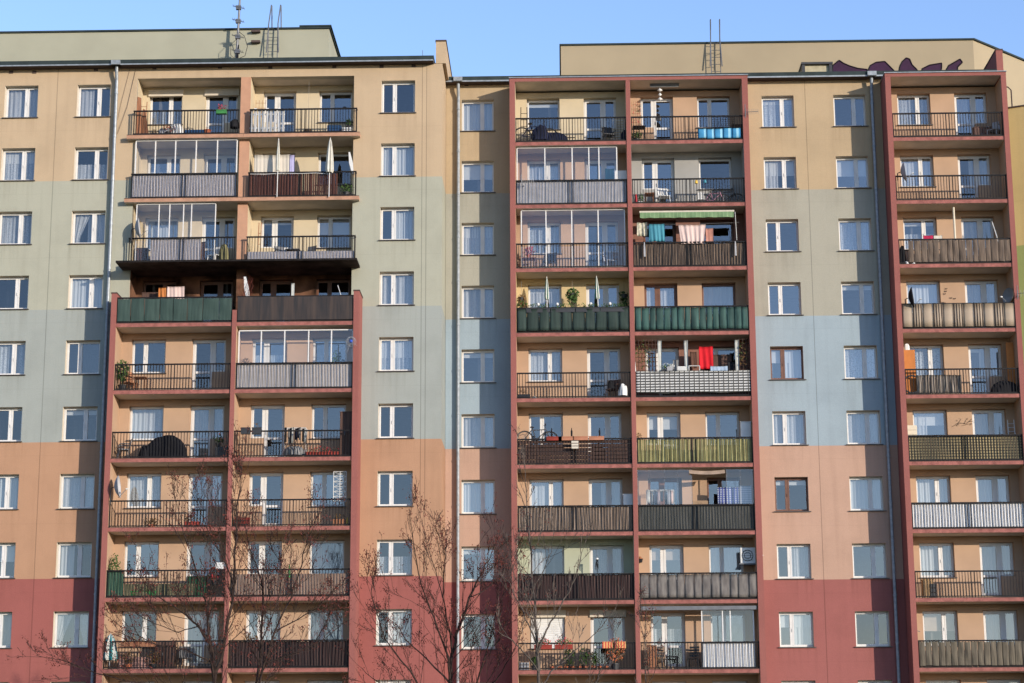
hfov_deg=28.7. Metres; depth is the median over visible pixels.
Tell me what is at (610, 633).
balcony door
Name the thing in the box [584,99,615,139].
balcony door
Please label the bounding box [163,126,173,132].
potted plant
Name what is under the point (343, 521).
flower box
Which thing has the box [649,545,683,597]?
balcony door
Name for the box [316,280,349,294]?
window
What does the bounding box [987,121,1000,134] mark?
chair
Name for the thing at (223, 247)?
jacket
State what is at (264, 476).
balcony door
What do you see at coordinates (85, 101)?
window
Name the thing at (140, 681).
window
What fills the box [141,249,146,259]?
door
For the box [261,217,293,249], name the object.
balcony door
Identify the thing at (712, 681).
window
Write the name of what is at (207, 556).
balcony door
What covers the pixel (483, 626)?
window
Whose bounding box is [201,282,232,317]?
balcony door
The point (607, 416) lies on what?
balcony door
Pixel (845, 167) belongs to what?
window
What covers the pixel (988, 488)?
balcony door
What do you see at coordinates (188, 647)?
chair
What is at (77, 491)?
window
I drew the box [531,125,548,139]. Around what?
bicycle cover
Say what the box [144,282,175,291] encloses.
window
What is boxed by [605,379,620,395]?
chair
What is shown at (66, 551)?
window
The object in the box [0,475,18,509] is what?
window
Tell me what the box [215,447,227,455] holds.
chest
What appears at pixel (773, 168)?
window
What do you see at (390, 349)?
window
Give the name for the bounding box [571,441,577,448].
crate
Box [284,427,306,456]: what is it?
drying rack
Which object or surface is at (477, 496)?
window
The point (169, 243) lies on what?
balcony screen
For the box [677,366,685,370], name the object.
box
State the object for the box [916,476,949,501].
window
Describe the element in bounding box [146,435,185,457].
cloth cover
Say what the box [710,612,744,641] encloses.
window
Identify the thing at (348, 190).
potted plant
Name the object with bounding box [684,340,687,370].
curtain
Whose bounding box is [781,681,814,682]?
window
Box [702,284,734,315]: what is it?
window
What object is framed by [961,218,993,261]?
balcony door
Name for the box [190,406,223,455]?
balcony door
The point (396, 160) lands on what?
window
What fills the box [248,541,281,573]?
balcony door
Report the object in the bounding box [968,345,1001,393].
balcony door
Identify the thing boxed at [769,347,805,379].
window
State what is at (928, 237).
laundry
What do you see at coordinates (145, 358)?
window
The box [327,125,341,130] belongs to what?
chest
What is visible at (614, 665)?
potted plant
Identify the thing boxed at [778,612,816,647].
window
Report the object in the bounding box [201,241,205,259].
cloth
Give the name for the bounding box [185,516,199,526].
flower box
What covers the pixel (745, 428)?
cabinet
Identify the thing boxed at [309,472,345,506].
window
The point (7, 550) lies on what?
window
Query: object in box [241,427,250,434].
flower box
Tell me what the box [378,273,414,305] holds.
window
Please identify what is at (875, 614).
window
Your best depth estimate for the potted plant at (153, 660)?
77.69 m
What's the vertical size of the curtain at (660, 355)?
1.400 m
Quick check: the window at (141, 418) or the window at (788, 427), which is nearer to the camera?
the window at (141, 418)
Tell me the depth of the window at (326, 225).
83.88 m
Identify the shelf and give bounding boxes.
[136,248,147,259]
[921,579,933,597]
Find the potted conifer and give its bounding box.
[332,350,340,361]
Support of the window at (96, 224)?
in the apartment block at (76, 151)
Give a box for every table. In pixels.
[133,376,147,389]
[285,248,300,250]
[519,257,535,266]
[622,494,632,506]
[665,656,677,668]
[972,126,991,134]
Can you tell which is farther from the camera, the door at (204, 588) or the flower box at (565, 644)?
the flower box at (565, 644)
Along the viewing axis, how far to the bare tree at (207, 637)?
64.18 m
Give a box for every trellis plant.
[631,101,640,131]
[635,339,657,370]
[739,338,749,369]
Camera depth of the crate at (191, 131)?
83.43 m
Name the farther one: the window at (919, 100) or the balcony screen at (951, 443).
the window at (919, 100)
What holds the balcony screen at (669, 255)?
attached to the apartment block at (831, 213)
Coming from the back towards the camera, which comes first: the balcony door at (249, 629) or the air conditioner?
the air conditioner
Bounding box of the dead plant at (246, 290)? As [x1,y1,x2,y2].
[238,277,252,321]
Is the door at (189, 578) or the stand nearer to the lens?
the door at (189, 578)
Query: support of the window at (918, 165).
in the apartment block at (831, 213)
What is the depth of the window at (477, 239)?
85.02 m
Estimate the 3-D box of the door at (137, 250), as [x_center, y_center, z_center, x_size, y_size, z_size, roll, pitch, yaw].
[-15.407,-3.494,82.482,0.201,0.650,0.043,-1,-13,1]
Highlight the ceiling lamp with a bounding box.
[650,83,678,86]
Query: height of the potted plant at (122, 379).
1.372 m
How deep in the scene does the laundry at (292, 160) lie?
82.96 m
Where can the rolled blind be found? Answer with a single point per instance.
(706, 472)
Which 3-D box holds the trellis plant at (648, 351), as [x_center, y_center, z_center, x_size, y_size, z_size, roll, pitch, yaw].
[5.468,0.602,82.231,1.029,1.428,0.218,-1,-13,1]
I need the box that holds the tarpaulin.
[991,380,1017,391]
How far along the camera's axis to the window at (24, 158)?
83.68 m
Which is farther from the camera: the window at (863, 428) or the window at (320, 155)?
the window at (320, 155)
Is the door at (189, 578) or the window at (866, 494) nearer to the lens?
the door at (189, 578)
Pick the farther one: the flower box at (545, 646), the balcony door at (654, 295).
the balcony door at (654, 295)
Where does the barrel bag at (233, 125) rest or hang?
hanging from the apartment block at (76, 151)
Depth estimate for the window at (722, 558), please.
81.74 m
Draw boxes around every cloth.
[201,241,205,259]
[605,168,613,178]
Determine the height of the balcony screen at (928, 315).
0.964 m
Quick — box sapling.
[625,584,672,682]
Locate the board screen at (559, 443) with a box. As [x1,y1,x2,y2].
[518,439,630,462]
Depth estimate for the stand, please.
84.71 m
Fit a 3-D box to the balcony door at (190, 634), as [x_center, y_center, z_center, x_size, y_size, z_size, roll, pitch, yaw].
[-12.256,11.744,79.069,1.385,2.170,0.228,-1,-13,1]
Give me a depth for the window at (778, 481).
82.22 m
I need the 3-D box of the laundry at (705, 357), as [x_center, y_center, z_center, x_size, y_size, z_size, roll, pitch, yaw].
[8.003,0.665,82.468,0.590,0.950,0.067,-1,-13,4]
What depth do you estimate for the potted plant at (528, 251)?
83.82 m
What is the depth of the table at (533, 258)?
83.63 m
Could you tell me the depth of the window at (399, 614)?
79.03 m
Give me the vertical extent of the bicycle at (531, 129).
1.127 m
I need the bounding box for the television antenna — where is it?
[521,174,533,187]
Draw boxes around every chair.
[116,438,132,456]
[124,372,138,389]
[179,646,191,665]
[207,247,219,259]
[274,246,282,251]
[307,245,316,250]
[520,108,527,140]
[543,253,555,265]
[601,127,615,138]
[603,252,617,265]
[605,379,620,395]
[656,647,671,668]
[657,188,670,200]
[686,646,700,668]
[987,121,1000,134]
[1007,420,1014,433]
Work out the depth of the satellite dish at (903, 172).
83.41 m
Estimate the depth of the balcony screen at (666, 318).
82.40 m
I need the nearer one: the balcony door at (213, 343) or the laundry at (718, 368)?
the balcony door at (213, 343)
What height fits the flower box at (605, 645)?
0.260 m
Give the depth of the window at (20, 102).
84.27 m
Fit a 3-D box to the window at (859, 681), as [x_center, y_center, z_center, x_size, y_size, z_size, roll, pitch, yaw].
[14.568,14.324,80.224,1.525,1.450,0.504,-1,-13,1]
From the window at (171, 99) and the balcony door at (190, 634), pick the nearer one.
the balcony door at (190, 634)
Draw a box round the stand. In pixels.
[632,125,645,138]
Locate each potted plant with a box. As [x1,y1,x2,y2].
[108,553,120,569]
[116,359,130,388]
[123,650,135,668]
[142,518,160,526]
[147,651,160,666]
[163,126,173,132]
[208,567,221,585]
[213,434,222,446]
[340,183,352,195]
[516,300,527,309]
[522,246,534,256]
[530,657,536,669]
[564,649,574,669]
[579,648,589,669]
[589,652,598,665]
[606,637,625,669]
[632,131,642,138]
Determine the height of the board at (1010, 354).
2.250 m
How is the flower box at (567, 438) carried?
attached to the apartment block at (831, 213)
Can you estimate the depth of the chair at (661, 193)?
84.47 m
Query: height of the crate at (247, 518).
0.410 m
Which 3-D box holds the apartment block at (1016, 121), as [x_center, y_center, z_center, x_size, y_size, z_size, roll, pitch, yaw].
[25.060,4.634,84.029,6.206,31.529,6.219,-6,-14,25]
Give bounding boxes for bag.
[230,119,239,129]
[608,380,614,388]
[618,384,627,395]
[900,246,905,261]
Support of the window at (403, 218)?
in the apartment block at (76, 151)
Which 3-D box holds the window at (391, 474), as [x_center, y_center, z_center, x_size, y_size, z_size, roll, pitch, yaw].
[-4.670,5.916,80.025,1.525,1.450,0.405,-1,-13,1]
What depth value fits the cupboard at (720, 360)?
82.80 m
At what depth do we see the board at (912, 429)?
81.60 m
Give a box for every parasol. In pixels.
[103,633,117,664]
[276,138,279,192]
[325,138,333,196]
[545,276,548,303]
[595,276,599,306]
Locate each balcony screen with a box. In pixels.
[107,572,123,595]
[117,298,231,321]
[124,584,193,595]
[132,174,235,196]
[150,239,201,259]
[229,641,347,665]
[231,573,348,594]
[237,296,352,319]
[237,363,351,386]
[247,251,353,258]
[249,173,337,194]
[517,181,625,202]
[517,307,628,330]
[519,506,631,529]
[519,574,632,598]
[634,242,745,264]
[635,307,748,329]
[636,370,750,392]
[638,438,751,461]
[639,505,753,528]
[640,573,756,597]
[698,128,740,138]
[703,643,753,666]
[902,303,1014,326]
[908,239,1010,261]
[909,436,1021,459]
[912,503,1023,526]
[917,375,961,392]
[919,641,1023,665]
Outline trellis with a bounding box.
[333,471,346,501]
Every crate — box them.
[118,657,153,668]
[185,130,203,132]
[199,448,207,455]
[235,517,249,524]
[519,662,528,669]
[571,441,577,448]
[693,501,707,503]
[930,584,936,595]
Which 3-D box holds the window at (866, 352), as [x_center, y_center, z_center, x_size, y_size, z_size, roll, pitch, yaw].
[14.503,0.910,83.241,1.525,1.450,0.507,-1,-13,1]
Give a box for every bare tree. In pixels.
[5,419,353,682]
[335,476,540,682]
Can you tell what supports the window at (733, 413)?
in the apartment block at (831, 213)
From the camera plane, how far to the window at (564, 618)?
81.14 m
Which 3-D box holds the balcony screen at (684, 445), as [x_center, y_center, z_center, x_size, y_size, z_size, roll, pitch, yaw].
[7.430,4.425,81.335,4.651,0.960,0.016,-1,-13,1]
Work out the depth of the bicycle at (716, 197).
83.94 m
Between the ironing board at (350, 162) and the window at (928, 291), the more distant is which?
the window at (928, 291)
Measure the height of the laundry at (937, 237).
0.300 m
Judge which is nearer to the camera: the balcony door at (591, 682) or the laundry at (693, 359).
the balcony door at (591, 682)
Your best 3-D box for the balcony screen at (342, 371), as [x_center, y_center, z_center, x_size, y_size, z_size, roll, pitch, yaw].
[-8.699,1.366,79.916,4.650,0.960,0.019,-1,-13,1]
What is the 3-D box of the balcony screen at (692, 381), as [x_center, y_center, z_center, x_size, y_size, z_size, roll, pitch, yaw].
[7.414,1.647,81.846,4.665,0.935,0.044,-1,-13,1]
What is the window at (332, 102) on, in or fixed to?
in the apartment block at (76, 151)
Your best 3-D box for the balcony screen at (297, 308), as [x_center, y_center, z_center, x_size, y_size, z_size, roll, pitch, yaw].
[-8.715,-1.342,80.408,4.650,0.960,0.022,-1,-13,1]
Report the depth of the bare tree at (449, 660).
64.47 m
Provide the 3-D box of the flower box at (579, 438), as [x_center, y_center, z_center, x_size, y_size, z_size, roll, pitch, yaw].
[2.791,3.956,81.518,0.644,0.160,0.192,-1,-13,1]
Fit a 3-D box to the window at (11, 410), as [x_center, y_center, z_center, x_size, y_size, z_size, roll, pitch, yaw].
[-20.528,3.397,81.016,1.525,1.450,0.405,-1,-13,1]
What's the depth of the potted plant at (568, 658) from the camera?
79.89 m
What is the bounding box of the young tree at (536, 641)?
[482,424,627,682]
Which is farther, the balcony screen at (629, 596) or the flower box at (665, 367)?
the flower box at (665, 367)
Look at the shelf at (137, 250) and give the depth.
82.53 m
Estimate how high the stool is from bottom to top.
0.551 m
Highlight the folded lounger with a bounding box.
[136,97,148,132]
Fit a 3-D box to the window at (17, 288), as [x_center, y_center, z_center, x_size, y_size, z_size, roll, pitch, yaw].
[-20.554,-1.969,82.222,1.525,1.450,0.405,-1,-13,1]
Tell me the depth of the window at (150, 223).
84.07 m
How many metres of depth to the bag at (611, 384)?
82.31 m
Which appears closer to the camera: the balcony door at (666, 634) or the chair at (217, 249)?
the balcony door at (666, 634)
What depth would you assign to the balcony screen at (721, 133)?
84.13 m
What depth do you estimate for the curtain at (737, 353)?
82.21 m
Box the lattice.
[711,117,734,128]
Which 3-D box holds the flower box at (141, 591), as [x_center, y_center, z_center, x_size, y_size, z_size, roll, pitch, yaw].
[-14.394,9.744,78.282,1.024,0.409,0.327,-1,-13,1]
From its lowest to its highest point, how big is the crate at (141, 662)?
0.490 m
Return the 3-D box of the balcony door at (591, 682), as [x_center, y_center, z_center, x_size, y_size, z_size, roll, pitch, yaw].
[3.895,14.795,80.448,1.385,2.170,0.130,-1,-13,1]
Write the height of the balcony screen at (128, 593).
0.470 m
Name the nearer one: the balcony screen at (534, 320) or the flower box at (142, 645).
the flower box at (142, 645)
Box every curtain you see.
[657,340,661,370]
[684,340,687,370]
[735,339,738,369]
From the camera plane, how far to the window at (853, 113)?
85.72 m
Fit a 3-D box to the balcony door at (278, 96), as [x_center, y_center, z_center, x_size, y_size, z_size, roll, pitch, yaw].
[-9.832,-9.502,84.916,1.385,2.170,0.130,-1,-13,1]
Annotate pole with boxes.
[952,207,955,261]
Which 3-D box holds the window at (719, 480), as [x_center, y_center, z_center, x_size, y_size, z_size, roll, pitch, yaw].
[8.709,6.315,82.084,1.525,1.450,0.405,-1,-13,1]
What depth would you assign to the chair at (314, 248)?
82.90 m
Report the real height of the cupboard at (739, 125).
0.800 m
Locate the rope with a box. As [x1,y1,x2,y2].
[262,173,325,174]
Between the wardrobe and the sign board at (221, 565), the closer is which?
the sign board at (221, 565)
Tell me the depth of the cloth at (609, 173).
84.72 m
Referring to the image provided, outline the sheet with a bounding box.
[254,154,290,193]
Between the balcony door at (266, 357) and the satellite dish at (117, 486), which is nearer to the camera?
the satellite dish at (117, 486)
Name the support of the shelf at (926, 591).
on the apartment block at (831, 213)
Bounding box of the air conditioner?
[738,548,755,565]
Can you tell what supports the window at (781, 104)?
in the apartment block at (831, 213)
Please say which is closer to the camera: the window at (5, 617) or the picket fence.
the window at (5, 617)
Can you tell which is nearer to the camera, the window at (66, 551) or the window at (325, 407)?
the window at (66, 551)
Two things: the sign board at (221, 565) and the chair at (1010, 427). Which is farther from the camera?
the chair at (1010, 427)
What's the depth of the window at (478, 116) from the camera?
86.23 m
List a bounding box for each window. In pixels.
[0,150,34,181]
[0,213,31,244]
[0,277,28,309]
[0,342,25,375]
[0,408,21,441]
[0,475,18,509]
[0,543,15,578]
[0,612,11,648]
[2,87,37,118]
[50,612,88,647]
[52,682,85,682]
[54,543,91,578]
[57,474,94,509]
[60,407,97,441]
[63,341,99,374]
[66,276,102,308]
[69,212,105,244]
[72,149,107,180]
[74,86,110,117]
[118,611,156,647]
[120,681,153,682]
[123,474,161,508]
[124,542,158,577]
[127,407,163,440]
[132,340,165,373]
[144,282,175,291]
[145,219,177,250]
[148,97,182,125]
[148,156,179,172]
[307,680,341,682]
[308,610,342,639]
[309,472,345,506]
[309,540,343,573]
[310,405,345,438]
[313,339,346,361]
[316,217,351,248]
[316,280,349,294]
[318,92,351,122]
[319,154,351,184]
[374,609,411,645]
[375,540,412,575]
[376,404,413,438]
[376,472,413,506]
[376,680,410,682]
[377,338,414,371]
[378,208,415,240]
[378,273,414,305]
[379,145,415,176]
[380,82,415,113]
[459,614,496,649]
[460,101,495,131]
[460,162,495,192]
[460,224,495,255]
[460,287,495,318]
[460,350,495,382]
[460,415,496,448]
[460,480,496,514]
[460,547,494,581]
[527,100,559,130]
[527,161,559,179]
[527,349,562,382]
[528,223,562,254]
[528,286,561,317]
[529,414,564,447]
[529,480,563,505]
[529,618,564,649]
[530,546,563,573]
[696,98,729,128]
[698,159,732,189]
[700,221,732,240]
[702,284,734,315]
[704,348,734,370]
[705,412,738,445]
[707,478,739,503]
[709,545,742,571]
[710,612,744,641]
[712,681,746,682]
[761,97,796,127]
[763,158,798,189]
[765,221,801,251]
[767,283,803,315]
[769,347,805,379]
[772,412,808,445]
[774,478,810,511]
[776,544,813,579]
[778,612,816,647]
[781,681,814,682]
[833,96,868,126]
[835,158,871,188]
[838,220,874,251]
[841,283,877,314]
[843,347,880,379]
[846,411,883,444]
[849,477,886,511]
[852,544,889,578]
[855,612,892,646]
[858,680,890,682]
[897,95,932,125]
[900,156,936,187]
[903,219,939,250]
[906,282,939,312]
[909,346,943,374]
[913,410,946,434]
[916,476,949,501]
[919,543,955,577]
[922,611,957,646]
[926,680,959,682]
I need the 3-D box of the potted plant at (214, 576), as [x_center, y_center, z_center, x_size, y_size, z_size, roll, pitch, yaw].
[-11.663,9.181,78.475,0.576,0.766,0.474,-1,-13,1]
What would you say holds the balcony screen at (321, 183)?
attached to the apartment block at (76, 151)
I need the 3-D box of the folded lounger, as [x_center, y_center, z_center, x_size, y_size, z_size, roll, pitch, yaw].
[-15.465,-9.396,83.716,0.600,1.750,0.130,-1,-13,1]
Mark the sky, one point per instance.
(483, 37)
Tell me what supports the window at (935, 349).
in the apartment block at (831, 213)
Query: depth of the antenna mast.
90.09 m
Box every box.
[120,637,155,646]
[131,587,155,595]
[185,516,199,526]
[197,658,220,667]
[216,104,226,114]
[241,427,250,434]
[252,423,261,434]
[305,446,338,454]
[333,514,345,523]
[518,390,529,396]
[526,303,549,312]
[534,638,551,649]
[547,436,561,440]
[551,303,574,312]
[555,637,572,648]
[559,436,573,440]
[573,436,587,440]
[576,302,599,312]
[589,436,603,440]
[600,303,624,311]
[602,642,612,648]
[615,642,625,648]
[661,363,674,370]
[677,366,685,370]
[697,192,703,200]
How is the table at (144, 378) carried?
on the apartment block at (76, 151)
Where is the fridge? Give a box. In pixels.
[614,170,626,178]
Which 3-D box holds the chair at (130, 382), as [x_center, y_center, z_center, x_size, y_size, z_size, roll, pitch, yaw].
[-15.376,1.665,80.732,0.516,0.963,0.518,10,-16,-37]
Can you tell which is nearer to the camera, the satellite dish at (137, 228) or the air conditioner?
the air conditioner
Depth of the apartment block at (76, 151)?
81.62 m
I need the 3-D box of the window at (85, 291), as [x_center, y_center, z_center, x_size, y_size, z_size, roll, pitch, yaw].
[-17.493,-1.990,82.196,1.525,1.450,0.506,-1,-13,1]
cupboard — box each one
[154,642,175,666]
[711,354,732,394]
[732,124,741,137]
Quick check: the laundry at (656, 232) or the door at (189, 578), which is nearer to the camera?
the door at (189, 578)
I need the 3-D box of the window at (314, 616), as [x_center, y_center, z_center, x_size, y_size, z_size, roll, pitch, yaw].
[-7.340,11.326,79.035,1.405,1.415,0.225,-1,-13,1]
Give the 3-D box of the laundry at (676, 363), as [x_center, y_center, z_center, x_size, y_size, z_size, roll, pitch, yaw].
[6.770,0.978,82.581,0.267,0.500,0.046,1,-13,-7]
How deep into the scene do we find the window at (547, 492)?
82.52 m
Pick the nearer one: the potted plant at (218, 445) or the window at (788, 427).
the potted plant at (218, 445)
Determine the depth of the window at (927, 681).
80.31 m
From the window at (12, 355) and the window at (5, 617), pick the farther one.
the window at (12, 355)
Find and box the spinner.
[657,88,662,99]
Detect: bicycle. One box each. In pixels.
[515,121,556,140]
[517,423,556,447]
[699,191,728,200]
[709,188,741,200]
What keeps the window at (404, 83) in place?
in the apartment block at (76, 151)
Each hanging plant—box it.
[517,293,526,303]
[565,287,579,305]
[618,291,628,301]
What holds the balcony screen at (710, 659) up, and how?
attached to the apartment block at (831, 213)
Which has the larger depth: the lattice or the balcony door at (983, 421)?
the lattice
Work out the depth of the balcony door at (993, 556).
81.40 m
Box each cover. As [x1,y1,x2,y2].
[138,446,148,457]
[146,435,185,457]
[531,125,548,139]
[544,132,567,139]
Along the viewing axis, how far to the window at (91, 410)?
81.10 m
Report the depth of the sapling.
63.20 m
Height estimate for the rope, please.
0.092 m
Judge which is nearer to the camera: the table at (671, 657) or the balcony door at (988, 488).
the table at (671, 657)
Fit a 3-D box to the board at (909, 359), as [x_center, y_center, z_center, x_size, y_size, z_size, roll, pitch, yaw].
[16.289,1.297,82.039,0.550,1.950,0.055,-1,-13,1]
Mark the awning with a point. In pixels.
(688, 214)
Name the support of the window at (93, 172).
in the apartment block at (76, 151)
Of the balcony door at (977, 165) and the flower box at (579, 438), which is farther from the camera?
the balcony door at (977, 165)
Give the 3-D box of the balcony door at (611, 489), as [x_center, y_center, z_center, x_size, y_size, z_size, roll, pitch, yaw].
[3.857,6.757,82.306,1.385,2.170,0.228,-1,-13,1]
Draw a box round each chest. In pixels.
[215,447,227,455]
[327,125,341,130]
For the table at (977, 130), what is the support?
on the apartment block at (831, 213)
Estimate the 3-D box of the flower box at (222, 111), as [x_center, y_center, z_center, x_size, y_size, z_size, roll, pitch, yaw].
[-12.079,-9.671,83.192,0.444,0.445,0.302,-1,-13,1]
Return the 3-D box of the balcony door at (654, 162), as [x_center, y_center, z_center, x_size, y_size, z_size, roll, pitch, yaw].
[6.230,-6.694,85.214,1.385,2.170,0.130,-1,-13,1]
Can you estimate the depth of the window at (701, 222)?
84.75 m
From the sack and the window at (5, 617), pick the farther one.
the sack
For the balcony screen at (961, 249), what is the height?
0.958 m
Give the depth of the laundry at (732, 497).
81.24 m
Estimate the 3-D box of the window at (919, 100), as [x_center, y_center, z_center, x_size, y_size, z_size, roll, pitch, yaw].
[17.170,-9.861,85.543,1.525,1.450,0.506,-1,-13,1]
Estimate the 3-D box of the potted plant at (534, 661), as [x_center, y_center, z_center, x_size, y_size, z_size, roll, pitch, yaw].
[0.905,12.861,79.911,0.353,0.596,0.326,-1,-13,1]
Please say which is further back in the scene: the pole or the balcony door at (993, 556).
the pole
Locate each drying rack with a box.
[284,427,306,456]
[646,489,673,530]
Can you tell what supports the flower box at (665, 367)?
attached to the apartment block at (831, 213)
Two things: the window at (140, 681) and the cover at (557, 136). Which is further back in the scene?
the cover at (557, 136)
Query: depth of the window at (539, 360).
83.72 m
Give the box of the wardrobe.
[340,411,351,454]
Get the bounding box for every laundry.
[158,288,166,296]
[167,286,184,298]
[283,446,304,454]
[289,155,294,171]
[291,283,294,294]
[637,222,646,236]
[649,224,664,241]
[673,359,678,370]
[678,224,705,243]
[690,352,696,367]
[699,346,712,368]
[705,228,713,240]
[710,366,727,370]
[717,487,738,503]
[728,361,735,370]
[739,485,751,503]
[923,235,933,240]
[933,235,941,238]
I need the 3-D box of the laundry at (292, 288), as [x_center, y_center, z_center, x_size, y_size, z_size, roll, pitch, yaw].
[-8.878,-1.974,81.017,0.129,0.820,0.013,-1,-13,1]
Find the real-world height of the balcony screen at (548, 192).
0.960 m
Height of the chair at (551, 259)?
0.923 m
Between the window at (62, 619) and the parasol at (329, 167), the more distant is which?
the parasol at (329, 167)
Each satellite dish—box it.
[110,475,127,504]
[131,218,147,240]
[897,162,913,180]
[905,287,921,305]
[1000,288,1012,301]
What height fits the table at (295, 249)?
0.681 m
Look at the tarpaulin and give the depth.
81.73 m
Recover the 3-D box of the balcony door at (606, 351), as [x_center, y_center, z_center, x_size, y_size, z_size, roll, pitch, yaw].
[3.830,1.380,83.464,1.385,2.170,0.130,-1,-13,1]
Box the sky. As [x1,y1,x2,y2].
[0,0,1023,76]
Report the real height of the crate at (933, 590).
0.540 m
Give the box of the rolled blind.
[689,470,724,474]
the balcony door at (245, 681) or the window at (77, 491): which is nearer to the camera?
the balcony door at (245, 681)
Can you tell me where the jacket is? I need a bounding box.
[219,244,228,258]
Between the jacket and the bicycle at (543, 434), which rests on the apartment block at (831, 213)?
the bicycle at (543, 434)
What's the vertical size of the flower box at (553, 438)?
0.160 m
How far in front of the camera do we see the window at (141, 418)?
81.09 m
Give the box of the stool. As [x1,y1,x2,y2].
[644,193,653,201]
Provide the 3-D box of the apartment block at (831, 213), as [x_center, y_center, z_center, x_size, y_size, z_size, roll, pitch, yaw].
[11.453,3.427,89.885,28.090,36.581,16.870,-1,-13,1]
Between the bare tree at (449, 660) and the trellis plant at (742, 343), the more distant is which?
the trellis plant at (742, 343)
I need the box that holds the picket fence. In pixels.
[249,108,284,131]
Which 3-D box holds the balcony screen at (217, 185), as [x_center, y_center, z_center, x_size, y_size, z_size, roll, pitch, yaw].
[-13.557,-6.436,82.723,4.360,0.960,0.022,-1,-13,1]
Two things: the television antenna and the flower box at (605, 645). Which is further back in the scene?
the television antenna
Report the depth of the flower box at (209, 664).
77.54 m
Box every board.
[215,562,225,568]
[244,277,248,295]
[349,152,352,173]
[904,350,916,392]
[907,425,916,434]
[1006,342,1015,383]
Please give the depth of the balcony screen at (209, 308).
80.51 m
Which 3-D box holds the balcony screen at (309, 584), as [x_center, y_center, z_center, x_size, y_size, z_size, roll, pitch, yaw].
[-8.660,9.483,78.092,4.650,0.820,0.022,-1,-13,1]
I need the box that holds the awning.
[639,210,736,238]
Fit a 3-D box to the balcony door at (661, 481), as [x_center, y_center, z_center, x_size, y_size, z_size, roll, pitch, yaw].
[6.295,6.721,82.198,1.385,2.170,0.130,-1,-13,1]
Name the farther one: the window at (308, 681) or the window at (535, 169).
the window at (535, 169)
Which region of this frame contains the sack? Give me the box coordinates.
[168,124,183,132]
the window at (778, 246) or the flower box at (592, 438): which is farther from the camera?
the window at (778, 246)
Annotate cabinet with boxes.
[647,645,656,668]
[739,421,750,462]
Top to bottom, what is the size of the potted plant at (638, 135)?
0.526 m
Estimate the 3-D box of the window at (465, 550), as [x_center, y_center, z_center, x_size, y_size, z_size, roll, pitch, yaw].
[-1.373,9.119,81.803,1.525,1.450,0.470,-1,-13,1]
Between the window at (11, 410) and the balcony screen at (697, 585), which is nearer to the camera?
the balcony screen at (697, 585)
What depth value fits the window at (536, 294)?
84.35 m
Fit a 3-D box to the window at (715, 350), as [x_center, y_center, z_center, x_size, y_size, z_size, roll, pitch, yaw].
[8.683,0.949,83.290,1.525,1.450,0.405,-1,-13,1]
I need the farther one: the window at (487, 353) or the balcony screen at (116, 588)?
the window at (487, 353)
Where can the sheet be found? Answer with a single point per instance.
(264, 163)
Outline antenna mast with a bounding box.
[230,0,247,57]
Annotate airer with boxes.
[612,118,624,137]
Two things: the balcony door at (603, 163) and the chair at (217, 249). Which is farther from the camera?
the balcony door at (603, 163)
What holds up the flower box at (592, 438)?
attached to the apartment block at (831, 213)
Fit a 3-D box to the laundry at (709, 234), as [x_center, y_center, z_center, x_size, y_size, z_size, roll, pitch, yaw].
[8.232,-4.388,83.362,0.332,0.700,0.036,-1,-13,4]
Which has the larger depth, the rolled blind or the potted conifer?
the rolled blind
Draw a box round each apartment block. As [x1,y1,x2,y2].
[0,5,451,682]
[445,19,1023,682]
[1007,86,1023,357]
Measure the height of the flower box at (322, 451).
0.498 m
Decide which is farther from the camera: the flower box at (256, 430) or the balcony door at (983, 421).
the balcony door at (983, 421)
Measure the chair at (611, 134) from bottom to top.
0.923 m
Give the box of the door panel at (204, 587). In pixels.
[187,576,206,596]
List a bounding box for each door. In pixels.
[136,249,140,259]
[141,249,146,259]
[183,611,218,665]
[183,681,216,682]
[186,541,220,579]
[187,578,195,596]
[188,473,222,524]
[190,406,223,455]
[192,340,225,387]
[196,578,205,596]
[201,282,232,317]
[202,218,234,250]
[204,156,235,172]
[206,96,237,131]
[245,681,278,682]
[246,610,280,641]
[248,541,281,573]
[249,473,282,525]
[251,405,284,456]
[253,339,285,388]
[260,281,292,295]
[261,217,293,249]
[264,93,295,130]
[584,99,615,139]
[584,160,615,178]
[585,222,617,265]
[586,285,618,331]
[587,349,619,395]
[588,414,621,463]
[589,479,622,506]
[590,546,623,572]
[590,617,624,666]
[591,682,625,682]
[641,99,672,138]
[642,160,674,202]
[643,222,675,243]
[644,285,677,329]
[646,348,678,396]
[647,413,679,446]
[648,479,681,530]
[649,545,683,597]
[651,613,685,666]
[652,681,685,682]
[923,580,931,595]
[954,94,986,134]
[957,156,990,197]
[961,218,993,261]
[965,281,997,327]
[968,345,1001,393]
[972,410,1005,434]
[975,476,1009,501]
[979,543,1013,594]
[983,611,1017,664]
[987,679,1019,682]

